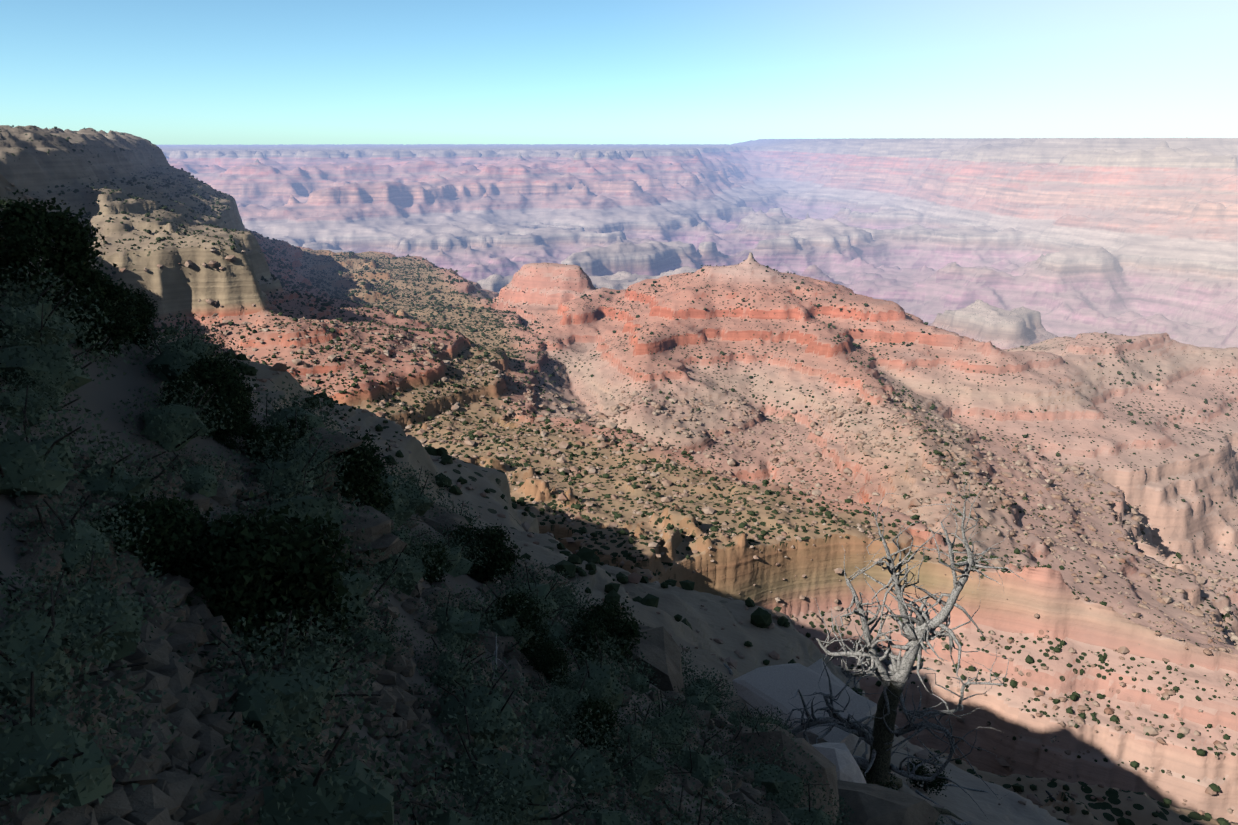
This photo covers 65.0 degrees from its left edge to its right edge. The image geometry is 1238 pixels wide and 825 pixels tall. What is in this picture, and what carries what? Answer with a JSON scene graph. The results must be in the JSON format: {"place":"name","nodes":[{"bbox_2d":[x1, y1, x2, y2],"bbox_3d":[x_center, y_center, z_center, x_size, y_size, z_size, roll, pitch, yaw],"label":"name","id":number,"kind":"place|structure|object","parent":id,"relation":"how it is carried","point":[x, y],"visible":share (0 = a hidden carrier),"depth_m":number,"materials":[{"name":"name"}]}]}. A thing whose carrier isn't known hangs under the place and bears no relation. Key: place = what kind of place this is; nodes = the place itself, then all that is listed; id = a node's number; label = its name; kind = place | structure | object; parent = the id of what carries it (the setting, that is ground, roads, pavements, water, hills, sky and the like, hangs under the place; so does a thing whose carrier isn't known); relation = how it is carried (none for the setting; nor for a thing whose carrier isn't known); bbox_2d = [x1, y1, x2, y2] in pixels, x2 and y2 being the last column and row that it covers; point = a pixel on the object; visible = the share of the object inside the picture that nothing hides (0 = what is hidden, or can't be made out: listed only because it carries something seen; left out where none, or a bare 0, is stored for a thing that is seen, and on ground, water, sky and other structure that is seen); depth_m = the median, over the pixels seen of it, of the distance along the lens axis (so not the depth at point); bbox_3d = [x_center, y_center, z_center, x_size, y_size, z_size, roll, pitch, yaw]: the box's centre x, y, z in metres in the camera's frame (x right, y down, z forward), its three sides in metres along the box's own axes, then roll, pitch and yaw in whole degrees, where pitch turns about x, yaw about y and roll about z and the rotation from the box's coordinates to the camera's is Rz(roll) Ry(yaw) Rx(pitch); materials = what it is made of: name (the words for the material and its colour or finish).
{"place":"outdoors","nodes":[
{"label":"outdoors","id":0,"kind":"place"},
{"bbox_2d":[0,125,1237,824],"bbox_3d":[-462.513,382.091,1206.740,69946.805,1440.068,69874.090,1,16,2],"label":"canyon ground","id":1,"kind":"structure","parent":0,"point":[994,255],"depth_m":1742.90,"materials":[{"name":"brown stone"}]},
{"bbox_2d":[305,427,406,575],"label":"rim ledge outcrops","id":2,"kind":"object","parent":1,"relation":"attached to","point":[376,529],"visible":0.35,"depth_m":7.70,"materials":[{"name":"stone"}]},
{"bbox_2d":[1,451,939,824],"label":"rocks","id":3,"kind":"object","parent":1,"relation":"on","point":[167,789],"visible":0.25,"depth_m":4.63,"materials":[{"name":"grey stone"}]},
{"bbox_2d":[0,264,951,824],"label":"sagebrush","id":4,"kind":"object","parent":1,"relation":"on","point":[280,708],"depth_m":5.02,"materials":[{"name":"green plant"}]},
{"bbox_2d":[0,189,951,797],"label":"pinyon juniper","id":5,"kind":"object","parent":1,"relation":"on","point":[298,569],"depth_m":7.69,"materials":[{"name":"green plant"}]},
{"bbox_2d":[489,636,644,720],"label":"dead limbs","id":6,"kind":"object","parent":1,"relation":"on","point":[496,659],"visible":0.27,"depth_m":7.25,"materials":[{"name":"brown wood"}]},
{"bbox_2d":[0,125,1235,824],"bbox_3d":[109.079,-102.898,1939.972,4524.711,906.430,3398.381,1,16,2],"label":"shrubs","id":7,"kind":"object","parent":1,"relation":"on","point":[760,617],"visible":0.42,"depth_m":1402.78,"materials":[{"name":"green plant"}]},
{"bbox_2d":[0,183,1237,824],"bbox_3d":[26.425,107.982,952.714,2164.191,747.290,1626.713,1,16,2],"label":"scree boulders","id":8,"kind":"object","parent":1,"relation":"on","point":[732,663],"visible":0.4,"depth_m":1331.77,"materials":[{"name":"brown stone"}]},
{"bbox_2d":[732,658,898,750],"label":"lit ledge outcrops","id":9,"kind":"object","parent":1,"relation":"on","point":[775,686],"visible":0.58,"depth_m":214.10,"materials":[{"name":"grey stone"}]},
{"bbox_2d":[812,742,865,782],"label":"pale ledge rocks","id":10,"kind":"object","parent":1,"relation":"on","point":[840,757],"visible":0.17,"depth_m":27.89,"materials":[{"name":"grey stone"}]},
{"bbox_2d":[723,469,1028,824],"bbox_3d":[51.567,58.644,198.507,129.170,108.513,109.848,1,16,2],"label":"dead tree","id":11,"kind":"object","parent":1,"relation":"on","point":[903,667],"depth_m":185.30,"materials":[{"name":"grey wood"}]},
{"bbox_2d":[1045,790,1055,800],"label":"raven bird","id":12,"kind":"object","parent":1,"relation":"on","point":[1050,795],"visible":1,"depth_m":94.56},
{"bbox_2d":[0,0,1237,144],"label":"sky","id":13,"kind":"structure","parent":0,"point":[160,72],"materials":[{"name":"blue"}]}
]}

